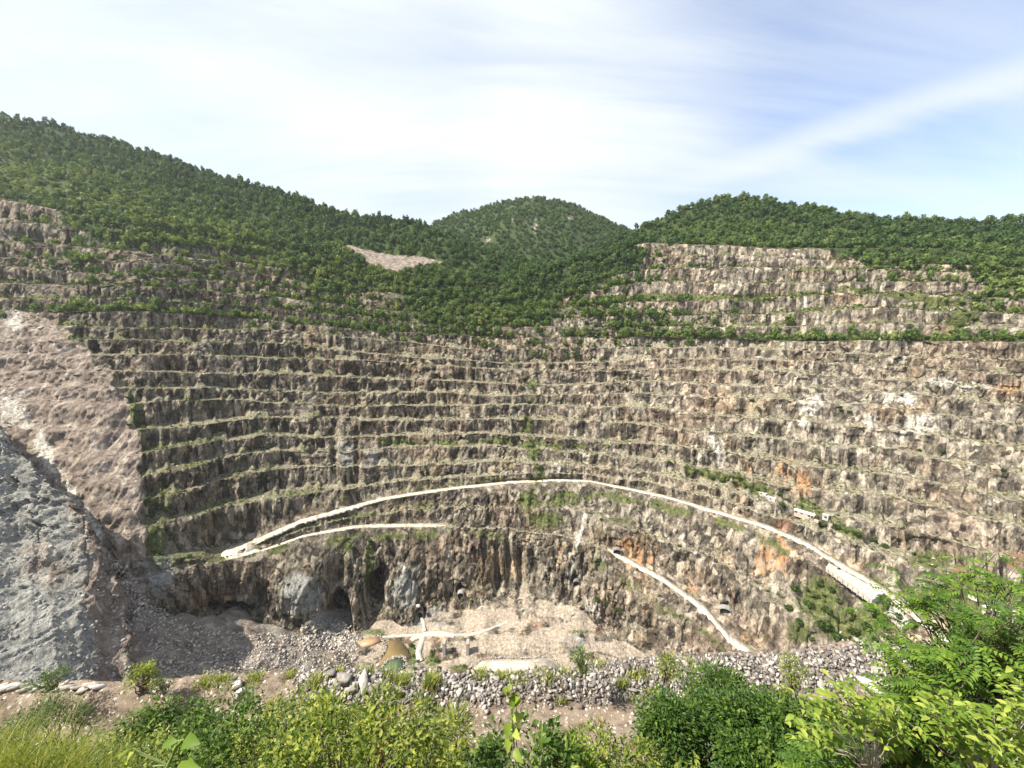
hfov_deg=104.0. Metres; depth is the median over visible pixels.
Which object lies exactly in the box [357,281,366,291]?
tree
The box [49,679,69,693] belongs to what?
edging stone
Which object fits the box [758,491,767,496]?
shed
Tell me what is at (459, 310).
tree
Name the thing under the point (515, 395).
ledge rubble
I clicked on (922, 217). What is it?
tree
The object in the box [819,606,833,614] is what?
shrub
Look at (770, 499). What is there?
shed
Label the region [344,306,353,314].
tree
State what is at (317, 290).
tree
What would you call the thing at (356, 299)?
tree
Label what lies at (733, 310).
tree
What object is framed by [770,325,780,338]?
tree
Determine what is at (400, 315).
tree
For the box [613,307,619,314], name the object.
tree
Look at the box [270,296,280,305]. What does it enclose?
tree
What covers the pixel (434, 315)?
tree
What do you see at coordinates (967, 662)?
feathery tree
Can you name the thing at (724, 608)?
tunnel mouth
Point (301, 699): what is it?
leafy bush
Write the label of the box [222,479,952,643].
road
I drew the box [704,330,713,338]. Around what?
tree
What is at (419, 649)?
path
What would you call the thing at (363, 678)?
boulder
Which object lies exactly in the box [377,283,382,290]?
tree
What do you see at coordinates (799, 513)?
long shed
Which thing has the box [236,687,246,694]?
boulder
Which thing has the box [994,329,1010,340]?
tree
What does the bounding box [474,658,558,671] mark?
silt bank
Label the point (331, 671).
boulder
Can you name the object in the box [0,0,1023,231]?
sky
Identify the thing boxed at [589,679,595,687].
boulder
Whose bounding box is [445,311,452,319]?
tree
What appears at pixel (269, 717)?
leafy bush
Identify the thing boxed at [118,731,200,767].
heart leaf sapling
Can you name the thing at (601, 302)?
tree
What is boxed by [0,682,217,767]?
grass
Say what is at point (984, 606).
white cabin
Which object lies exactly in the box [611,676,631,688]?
grass tuft
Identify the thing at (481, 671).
grass tuft
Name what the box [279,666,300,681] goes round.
grass tuft
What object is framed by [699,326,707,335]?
tree
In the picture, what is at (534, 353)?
tree
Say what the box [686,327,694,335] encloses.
tree
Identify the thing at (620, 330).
tree
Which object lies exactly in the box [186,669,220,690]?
grass tuft
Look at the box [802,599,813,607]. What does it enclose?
shrub
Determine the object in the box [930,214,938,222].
tree
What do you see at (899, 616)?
shrub
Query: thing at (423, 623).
path
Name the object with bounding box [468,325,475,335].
tree
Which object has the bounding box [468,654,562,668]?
stone dike
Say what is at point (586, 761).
leafy bush
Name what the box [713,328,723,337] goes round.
tree
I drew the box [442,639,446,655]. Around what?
concrete pier
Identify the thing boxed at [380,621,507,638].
path
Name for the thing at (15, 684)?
edging stone
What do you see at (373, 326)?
tree
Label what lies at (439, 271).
tree
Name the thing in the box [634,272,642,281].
tree
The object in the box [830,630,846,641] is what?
shrub
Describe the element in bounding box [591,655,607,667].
grass tuft
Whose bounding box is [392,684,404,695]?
boulder
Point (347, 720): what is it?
leafy bush
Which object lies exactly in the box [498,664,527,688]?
grass tuft
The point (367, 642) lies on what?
pond water
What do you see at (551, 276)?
tree
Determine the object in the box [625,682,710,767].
round bush
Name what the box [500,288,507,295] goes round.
tree
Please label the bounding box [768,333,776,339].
tree
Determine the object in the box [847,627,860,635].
shrub
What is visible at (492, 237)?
hill
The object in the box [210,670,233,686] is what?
grass tuft
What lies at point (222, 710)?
leafy bush
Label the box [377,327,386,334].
tree
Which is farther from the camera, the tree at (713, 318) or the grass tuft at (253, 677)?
the tree at (713, 318)
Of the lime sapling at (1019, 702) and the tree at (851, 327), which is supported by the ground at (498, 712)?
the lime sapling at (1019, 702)
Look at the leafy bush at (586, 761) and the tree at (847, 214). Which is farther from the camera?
the tree at (847, 214)
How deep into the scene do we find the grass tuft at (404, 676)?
22.31 m
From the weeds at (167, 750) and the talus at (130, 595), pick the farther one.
the talus at (130, 595)
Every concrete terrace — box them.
[826,563,883,602]
[888,603,909,629]
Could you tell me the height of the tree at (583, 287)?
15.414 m
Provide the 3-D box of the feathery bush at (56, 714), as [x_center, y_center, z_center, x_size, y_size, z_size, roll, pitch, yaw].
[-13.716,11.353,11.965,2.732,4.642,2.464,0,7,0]
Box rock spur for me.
[0,425,137,682]
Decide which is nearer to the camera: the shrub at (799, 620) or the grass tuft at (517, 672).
the grass tuft at (517, 672)
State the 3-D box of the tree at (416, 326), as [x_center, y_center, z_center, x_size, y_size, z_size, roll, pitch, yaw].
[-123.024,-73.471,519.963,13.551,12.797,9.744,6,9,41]
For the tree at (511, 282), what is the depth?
568.59 m
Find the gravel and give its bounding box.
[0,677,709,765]
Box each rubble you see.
[0,436,134,682]
[1,207,1021,633]
[290,639,911,716]
[361,592,633,670]
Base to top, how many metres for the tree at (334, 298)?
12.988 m
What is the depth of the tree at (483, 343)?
503.70 m
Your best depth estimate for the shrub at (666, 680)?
19.22 m
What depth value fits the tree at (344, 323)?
514.98 m
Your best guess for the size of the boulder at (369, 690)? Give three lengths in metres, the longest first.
0.652 x 0.458 x 0.279 m
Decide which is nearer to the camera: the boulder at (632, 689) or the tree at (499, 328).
the boulder at (632, 689)
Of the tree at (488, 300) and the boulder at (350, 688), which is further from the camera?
the tree at (488, 300)
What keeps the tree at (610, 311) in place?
on the terraced terrain at (304, 582)
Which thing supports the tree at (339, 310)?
on the terraced terrain at (304, 582)
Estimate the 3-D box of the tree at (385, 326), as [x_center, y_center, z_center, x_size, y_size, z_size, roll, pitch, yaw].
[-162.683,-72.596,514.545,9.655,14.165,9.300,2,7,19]
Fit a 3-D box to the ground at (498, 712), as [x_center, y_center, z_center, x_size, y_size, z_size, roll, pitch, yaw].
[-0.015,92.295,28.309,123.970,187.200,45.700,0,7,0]
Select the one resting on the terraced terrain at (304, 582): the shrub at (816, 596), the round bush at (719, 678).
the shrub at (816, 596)
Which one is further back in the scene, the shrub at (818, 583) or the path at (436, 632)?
the path at (436, 632)
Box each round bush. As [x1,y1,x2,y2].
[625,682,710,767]
[643,657,785,767]
[661,682,836,767]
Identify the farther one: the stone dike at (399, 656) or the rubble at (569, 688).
the stone dike at (399, 656)
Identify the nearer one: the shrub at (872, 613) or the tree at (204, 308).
the shrub at (872, 613)
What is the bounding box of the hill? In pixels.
[433,198,621,260]
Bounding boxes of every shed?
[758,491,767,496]
[766,496,775,501]
[794,508,815,518]
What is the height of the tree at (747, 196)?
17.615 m
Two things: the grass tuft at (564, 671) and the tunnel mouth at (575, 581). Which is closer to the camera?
the grass tuft at (564, 671)
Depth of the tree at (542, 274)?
580.22 m
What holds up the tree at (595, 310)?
on the terraced terrain at (304, 582)
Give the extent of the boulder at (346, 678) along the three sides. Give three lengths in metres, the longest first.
1.498 x 0.593 x 0.555 m
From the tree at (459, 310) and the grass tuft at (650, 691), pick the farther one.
the tree at (459, 310)
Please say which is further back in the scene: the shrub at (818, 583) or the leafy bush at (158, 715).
the shrub at (818, 583)
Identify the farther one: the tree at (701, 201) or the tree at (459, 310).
the tree at (701, 201)
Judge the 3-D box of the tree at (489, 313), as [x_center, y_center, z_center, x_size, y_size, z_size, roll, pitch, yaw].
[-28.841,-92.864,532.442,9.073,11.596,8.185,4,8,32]
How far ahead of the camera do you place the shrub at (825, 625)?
250.21 m
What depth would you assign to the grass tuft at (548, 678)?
22.36 m
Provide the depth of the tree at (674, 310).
502.33 m
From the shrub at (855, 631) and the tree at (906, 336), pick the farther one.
the tree at (906, 336)
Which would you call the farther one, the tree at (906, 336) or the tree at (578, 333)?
the tree at (578, 333)
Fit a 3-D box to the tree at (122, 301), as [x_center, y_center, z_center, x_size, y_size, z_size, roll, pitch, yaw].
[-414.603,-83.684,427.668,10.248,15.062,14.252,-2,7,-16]
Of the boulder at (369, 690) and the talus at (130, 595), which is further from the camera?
the talus at (130, 595)
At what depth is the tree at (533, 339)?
504.76 m
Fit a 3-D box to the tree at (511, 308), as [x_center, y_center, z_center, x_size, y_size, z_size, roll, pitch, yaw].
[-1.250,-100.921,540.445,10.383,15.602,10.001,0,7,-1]
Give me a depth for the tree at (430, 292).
556.54 m
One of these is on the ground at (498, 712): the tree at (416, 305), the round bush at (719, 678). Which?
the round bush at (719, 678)
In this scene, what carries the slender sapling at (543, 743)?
on the ground at (498, 712)
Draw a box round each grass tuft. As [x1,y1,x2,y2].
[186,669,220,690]
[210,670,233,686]
[243,667,268,686]
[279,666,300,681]
[298,665,328,688]
[331,663,345,678]
[352,664,380,677]
[371,662,399,684]
[387,667,414,693]
[410,693,439,711]
[414,667,446,692]
[469,662,498,685]
[489,667,507,681]
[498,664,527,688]
[531,660,560,684]
[553,696,569,705]
[554,662,576,678]
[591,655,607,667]
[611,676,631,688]
[616,692,640,705]
[621,660,654,682]
[641,684,660,696]
[674,653,699,669]
[768,681,790,693]
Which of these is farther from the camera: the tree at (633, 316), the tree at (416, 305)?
the tree at (416, 305)
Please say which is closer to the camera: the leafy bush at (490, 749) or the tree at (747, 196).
the leafy bush at (490, 749)
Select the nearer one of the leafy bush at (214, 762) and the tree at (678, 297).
the leafy bush at (214, 762)
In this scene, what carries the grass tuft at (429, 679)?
on the ground at (498, 712)
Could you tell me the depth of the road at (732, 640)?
303.58 m
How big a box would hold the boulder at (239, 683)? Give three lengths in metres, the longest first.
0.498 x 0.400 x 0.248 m
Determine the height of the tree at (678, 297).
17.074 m
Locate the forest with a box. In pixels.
[0,111,1023,361]
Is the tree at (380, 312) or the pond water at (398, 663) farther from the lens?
the tree at (380, 312)
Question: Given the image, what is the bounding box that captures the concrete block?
[968,595,976,601]
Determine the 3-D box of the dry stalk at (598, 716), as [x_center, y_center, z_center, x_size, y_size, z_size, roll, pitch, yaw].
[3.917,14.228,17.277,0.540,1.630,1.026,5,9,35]
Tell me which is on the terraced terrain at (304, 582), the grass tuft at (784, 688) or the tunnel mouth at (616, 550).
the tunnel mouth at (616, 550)
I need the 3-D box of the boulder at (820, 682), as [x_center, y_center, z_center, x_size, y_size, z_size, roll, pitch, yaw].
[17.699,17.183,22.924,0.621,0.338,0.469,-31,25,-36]
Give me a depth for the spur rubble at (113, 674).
219.91 m
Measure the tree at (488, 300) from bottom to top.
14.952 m
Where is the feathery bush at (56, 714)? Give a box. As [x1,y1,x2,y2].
[0,685,112,765]
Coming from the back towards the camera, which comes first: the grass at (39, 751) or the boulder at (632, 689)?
the boulder at (632, 689)
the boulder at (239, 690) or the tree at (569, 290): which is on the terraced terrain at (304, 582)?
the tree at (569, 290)
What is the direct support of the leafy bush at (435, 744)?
on the ground at (498, 712)
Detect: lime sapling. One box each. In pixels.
[784,668,923,767]
[894,681,1023,767]
[990,666,1023,730]
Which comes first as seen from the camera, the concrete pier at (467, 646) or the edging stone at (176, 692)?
the edging stone at (176, 692)
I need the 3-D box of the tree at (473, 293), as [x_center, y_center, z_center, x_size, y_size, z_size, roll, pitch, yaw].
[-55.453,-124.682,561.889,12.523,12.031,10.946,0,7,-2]
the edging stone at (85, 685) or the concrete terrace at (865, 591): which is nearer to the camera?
the edging stone at (85, 685)
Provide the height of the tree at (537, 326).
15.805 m
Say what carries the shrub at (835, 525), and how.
on the terraced terrain at (304, 582)
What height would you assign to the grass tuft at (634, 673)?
0.353 m
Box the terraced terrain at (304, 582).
[0,122,1023,678]
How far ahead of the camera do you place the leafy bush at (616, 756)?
8.77 m
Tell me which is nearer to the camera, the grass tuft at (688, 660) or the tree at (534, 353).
the grass tuft at (688, 660)
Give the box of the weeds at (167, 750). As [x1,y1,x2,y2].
[0,717,700,767]
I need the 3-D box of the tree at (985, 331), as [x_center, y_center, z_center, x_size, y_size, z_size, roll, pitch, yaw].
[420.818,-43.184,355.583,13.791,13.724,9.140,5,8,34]
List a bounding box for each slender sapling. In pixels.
[502,684,524,767]
[538,737,550,767]
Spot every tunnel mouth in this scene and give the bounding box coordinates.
[417,608,423,617]
[457,589,463,598]
[573,578,579,586]
[613,547,620,554]
[719,604,730,613]
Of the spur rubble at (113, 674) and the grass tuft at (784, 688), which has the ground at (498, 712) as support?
the grass tuft at (784, 688)
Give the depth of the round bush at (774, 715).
10.88 m
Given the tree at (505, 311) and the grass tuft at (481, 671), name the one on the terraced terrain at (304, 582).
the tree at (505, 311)
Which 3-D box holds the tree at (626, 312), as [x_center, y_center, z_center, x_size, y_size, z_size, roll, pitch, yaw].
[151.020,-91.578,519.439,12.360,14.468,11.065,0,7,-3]
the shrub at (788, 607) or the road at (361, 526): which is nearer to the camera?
the shrub at (788, 607)
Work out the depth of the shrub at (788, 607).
266.74 m
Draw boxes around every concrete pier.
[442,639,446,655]
[466,639,469,655]
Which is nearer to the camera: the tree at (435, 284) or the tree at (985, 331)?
the tree at (985, 331)
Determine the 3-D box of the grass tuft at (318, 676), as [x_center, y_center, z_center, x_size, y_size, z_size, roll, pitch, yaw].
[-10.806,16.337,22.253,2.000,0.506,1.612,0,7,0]
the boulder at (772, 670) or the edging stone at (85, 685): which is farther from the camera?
the boulder at (772, 670)
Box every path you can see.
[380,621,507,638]
[409,630,455,641]
[416,635,425,660]
[420,617,426,630]
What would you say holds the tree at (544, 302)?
on the terraced terrain at (304, 582)
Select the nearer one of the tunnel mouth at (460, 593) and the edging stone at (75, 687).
the edging stone at (75, 687)
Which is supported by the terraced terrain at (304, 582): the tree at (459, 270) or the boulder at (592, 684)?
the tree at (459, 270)
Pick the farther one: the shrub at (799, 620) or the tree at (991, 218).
the tree at (991, 218)
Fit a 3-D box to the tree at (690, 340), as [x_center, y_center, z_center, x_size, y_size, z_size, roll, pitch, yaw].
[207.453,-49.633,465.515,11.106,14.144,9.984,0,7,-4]
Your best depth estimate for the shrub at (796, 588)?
273.89 m
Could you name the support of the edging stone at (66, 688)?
on the ground at (498, 712)
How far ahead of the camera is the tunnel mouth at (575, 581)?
340.25 m
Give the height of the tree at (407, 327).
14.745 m
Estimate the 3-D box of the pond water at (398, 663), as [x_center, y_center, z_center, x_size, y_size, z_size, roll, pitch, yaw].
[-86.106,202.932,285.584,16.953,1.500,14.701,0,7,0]
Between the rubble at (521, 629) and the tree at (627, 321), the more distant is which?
the tree at (627, 321)
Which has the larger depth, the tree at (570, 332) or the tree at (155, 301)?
the tree at (570, 332)
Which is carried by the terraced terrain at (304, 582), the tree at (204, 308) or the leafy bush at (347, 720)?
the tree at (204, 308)
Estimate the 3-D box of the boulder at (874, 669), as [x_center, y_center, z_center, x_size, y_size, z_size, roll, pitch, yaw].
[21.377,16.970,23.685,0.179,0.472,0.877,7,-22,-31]
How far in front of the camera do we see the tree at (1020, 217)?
531.12 m
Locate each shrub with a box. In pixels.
[17,663,73,700]
[121,658,162,697]
[149,674,175,695]
[569,642,593,675]
[652,650,683,687]
[777,652,812,692]
[784,604,792,610]
[790,584,800,591]
[796,618,803,624]
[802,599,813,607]
[812,594,820,598]
[814,581,823,586]
[816,620,834,632]
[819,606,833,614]
[827,586,835,591]
[830,523,842,529]
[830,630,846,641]
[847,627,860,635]
[852,530,862,536]
[861,621,871,629]
[867,607,879,615]
[871,636,878,642]
[895,612,903,619]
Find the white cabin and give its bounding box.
[982,605,1001,618]
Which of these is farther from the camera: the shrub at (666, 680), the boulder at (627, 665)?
the boulder at (627, 665)
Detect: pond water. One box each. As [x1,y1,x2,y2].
[358,637,380,647]
[372,640,409,668]
[382,659,403,670]
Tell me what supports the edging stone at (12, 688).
on the ground at (498, 712)
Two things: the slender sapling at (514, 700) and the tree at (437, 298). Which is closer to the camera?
the slender sapling at (514, 700)
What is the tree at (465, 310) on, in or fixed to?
on the terraced terrain at (304, 582)
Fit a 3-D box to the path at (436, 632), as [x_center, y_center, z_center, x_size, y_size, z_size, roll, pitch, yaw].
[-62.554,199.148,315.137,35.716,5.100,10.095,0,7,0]
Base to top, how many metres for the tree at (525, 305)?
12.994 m
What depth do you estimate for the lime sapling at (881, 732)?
5.93 m
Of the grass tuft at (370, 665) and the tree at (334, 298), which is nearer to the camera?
the grass tuft at (370, 665)
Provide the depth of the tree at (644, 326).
501.20 m
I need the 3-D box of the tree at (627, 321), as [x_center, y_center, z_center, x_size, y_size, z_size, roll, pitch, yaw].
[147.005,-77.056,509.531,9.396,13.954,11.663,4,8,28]
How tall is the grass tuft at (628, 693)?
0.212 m
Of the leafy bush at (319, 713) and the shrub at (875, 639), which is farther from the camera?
the shrub at (875, 639)
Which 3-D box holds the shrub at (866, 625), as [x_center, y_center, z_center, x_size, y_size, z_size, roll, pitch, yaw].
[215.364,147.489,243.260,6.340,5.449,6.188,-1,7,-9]
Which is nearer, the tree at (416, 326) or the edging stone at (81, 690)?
the edging stone at (81, 690)
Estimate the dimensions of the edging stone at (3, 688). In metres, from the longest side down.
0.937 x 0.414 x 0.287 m
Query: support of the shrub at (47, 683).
on the ground at (498, 712)
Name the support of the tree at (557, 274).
on the terraced terrain at (304, 582)
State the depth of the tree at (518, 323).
521.24 m
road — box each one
[221,542,256,558]
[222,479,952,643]
[225,523,445,559]
[608,548,750,651]
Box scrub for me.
[0,198,1023,667]
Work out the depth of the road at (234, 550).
323.07 m
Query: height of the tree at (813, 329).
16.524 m
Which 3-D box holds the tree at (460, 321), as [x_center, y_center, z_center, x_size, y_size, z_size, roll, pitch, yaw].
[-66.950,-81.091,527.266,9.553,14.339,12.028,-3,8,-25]
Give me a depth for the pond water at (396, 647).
299.03 m
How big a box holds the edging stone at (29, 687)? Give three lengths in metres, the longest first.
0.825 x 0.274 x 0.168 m
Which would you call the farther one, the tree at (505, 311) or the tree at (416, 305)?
the tree at (416, 305)
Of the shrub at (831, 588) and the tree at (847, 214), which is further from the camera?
the tree at (847, 214)
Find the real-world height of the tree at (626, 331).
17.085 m
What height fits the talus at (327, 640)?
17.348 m
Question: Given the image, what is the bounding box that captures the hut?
[822,513,829,520]
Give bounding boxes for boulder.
[232,679,242,689]
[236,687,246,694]
[323,668,336,675]
[337,671,353,685]
[344,681,358,692]
[358,667,367,695]
[367,682,378,694]
[380,676,394,685]
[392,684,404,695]
[456,688,462,697]
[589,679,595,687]
[623,662,630,670]
[628,687,638,692]
[768,668,774,675]
[817,678,825,686]
[853,637,864,644]
[855,672,886,695]
[870,666,881,674]
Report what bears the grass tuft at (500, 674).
on the ground at (498, 712)
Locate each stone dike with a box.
[369,634,386,669]
[379,655,406,669]
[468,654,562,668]
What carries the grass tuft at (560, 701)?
on the ground at (498, 712)
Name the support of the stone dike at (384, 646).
on the terraced terrain at (304, 582)
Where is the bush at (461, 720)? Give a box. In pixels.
[415,698,481,767]
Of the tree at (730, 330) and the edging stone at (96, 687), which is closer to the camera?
the edging stone at (96, 687)
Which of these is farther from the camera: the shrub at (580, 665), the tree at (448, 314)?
the tree at (448, 314)
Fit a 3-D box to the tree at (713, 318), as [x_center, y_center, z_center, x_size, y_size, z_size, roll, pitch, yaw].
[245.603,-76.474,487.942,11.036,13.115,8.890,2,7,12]
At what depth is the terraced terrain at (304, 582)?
364.86 m
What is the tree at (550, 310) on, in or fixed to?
on the terraced terrain at (304, 582)
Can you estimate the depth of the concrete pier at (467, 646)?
296.36 m
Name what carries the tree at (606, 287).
on the terraced terrain at (304, 582)
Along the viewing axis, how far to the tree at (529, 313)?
532.38 m
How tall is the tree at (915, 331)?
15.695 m
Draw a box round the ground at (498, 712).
[0,641,988,767]
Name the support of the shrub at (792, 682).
on the ground at (498, 712)
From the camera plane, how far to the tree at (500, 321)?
525.58 m
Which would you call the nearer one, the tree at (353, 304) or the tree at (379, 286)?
the tree at (353, 304)
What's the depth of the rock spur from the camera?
225.14 m
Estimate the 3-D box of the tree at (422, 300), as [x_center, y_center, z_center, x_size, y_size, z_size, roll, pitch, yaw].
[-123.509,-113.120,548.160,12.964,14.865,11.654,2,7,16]
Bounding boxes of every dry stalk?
[372,726,387,767]
[595,706,610,724]
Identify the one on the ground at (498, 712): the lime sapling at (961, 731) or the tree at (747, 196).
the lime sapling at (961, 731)
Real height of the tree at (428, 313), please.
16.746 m
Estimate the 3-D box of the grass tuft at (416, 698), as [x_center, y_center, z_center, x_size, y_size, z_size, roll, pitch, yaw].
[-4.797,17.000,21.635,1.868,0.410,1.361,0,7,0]
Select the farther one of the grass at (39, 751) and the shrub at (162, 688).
the shrub at (162, 688)
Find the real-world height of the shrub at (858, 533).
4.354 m
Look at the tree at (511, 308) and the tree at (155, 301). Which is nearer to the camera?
the tree at (155, 301)
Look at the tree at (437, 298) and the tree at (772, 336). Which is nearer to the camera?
the tree at (772, 336)
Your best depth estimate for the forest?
592.86 m
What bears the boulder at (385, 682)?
on the ground at (498, 712)
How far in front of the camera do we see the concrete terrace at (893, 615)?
235.81 m
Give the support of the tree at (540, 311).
on the terraced terrain at (304, 582)
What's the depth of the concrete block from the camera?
228.67 m
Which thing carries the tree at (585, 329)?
on the terraced terrain at (304, 582)
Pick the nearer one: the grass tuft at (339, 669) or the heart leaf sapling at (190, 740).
the heart leaf sapling at (190, 740)
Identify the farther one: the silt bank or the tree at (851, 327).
the tree at (851, 327)
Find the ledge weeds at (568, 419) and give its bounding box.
[0,199,1023,648]
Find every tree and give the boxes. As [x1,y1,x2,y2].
[117,299,128,309]
[147,296,161,306]
[200,304,210,316]
[230,308,240,318]
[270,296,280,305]
[282,280,289,286]
[314,286,323,291]
[327,318,334,325]
[331,295,338,302]
[336,307,344,314]
[342,317,349,327]
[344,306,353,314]
[350,300,358,307]
[352,296,359,304]
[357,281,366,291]
[370,322,377,331]
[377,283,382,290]
[377,310,384,317]
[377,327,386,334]
[381,322,389,329]
[397,312,402,319]
[402,311,407,320]
[403,322,410,330]
[413,303,419,310]
[413,323,420,329]
[417,296,425,305]
[425,309,431,318]
[426,288,434,296]
[431,279,437,286]
[431,313,437,321]
[433,295,440,303]
[437,268,443,276]
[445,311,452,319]
[455,267,462,275]
[456,306,462,314]
[458,317,464,325]
[463,308,470,314]
[468,291,475,297]
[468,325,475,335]
[478,328,484,334]
[480,338,486,347]
[484,298,491,304]
[487,310,493,316]
[495,325,502,335]
[496,316,505,325]
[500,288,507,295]
[501,309,508,316]
[508,278,514,286]
[508,304,513,310]
[513,318,522,325]
[523,301,529,308]
[525,309,534,317]
[530,301,537,309]
[530,337,537,344]
[530,349,537,355]
[535,307,543,316]
[535,322,540,332]
[539,271,545,280]
[541,299,547,308]
[548,273,554,278]
[548,307,553,314]
[550,310,558,317]
[555,270,560,277]
[565,328,573,335]
[566,288,573,295]
[575,330,581,336]
[579,284,586,293]
[581,298,587,304]
[581,325,589,336]
[582,306,589,313]
[591,307,598,316]
[599,299,606,304]
[602,283,609,292]
[606,308,614,314]
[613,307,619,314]
[617,327,623,335]
[622,325,631,336]
[624,308,631,315]
[624,318,631,326]
[629,311,636,320]
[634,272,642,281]
[641,321,647,328]
[670,306,678,315]
[675,293,682,301]
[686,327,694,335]
[686,336,694,344]
[696,198,704,204]
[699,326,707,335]
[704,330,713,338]
[709,316,717,323]
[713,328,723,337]
[725,325,736,337]
[730,307,739,313]
[744,192,749,200]
[746,329,756,341]
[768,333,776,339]
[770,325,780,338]
[773,553,1023,767]
[784,314,794,323]
[808,327,818,337]
[843,210,852,218]
[847,324,857,334]
[898,331,912,340]
[903,327,920,341]
[919,214,926,223]
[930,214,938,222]
[951,328,968,337]
[971,294,984,302]
[975,328,996,340]
[984,215,998,223]
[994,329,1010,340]
[1014,213,1023,221]
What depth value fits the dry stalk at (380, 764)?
6.79 m
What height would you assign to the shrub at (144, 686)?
1.768 m
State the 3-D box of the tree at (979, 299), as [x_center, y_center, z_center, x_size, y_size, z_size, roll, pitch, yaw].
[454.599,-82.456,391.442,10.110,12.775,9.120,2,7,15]
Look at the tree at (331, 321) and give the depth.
512.76 m
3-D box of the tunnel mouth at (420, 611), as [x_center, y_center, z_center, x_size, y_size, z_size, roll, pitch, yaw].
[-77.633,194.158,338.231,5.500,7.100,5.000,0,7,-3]
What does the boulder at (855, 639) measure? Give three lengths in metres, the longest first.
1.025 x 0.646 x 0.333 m
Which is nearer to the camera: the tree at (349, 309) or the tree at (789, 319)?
the tree at (789, 319)
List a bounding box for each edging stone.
[0,681,20,691]
[4,684,20,691]
[11,682,27,688]
[16,685,33,692]
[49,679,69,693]
[59,684,75,691]
[70,685,80,689]
[75,687,88,694]
[81,682,101,687]
[88,684,107,689]
[169,690,180,694]
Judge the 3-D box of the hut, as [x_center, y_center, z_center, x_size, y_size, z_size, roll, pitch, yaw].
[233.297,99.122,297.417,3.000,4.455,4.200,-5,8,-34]
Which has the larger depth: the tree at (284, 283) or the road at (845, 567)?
the tree at (284, 283)
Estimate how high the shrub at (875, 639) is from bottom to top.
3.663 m
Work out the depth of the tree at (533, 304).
543.23 m
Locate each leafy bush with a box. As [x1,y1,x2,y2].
[77,685,234,767]
[153,673,273,767]
[172,684,331,767]
[195,691,332,767]
[244,683,321,765]
[258,680,475,767]
[291,697,371,767]
[329,701,451,767]
[455,706,583,767]
[538,728,605,767]
[552,716,667,767]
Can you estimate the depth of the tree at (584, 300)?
545.76 m
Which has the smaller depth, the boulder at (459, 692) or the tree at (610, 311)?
the boulder at (459, 692)
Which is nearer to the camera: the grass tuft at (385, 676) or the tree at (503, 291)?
the grass tuft at (385, 676)
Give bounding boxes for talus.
[107,550,358,677]
[298,618,362,651]
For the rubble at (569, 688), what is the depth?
22.68 m
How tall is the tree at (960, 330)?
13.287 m
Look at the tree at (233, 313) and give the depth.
481.67 m
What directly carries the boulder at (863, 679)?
on the ground at (498, 712)
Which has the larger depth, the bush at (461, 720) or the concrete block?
the concrete block
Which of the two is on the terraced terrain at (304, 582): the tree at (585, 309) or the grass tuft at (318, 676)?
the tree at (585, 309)
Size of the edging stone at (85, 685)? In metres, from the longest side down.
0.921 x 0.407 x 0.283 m
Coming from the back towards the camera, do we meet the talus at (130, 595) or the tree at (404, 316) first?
the tree at (404, 316)
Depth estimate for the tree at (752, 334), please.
440.36 m
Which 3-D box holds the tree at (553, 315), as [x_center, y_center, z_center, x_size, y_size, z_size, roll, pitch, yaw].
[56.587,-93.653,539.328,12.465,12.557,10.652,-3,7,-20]
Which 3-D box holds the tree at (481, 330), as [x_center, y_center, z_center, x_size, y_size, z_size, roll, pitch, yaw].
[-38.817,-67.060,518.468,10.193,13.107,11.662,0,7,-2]
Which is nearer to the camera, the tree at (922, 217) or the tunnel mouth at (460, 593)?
the tunnel mouth at (460, 593)
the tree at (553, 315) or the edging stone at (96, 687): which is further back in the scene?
the tree at (553, 315)

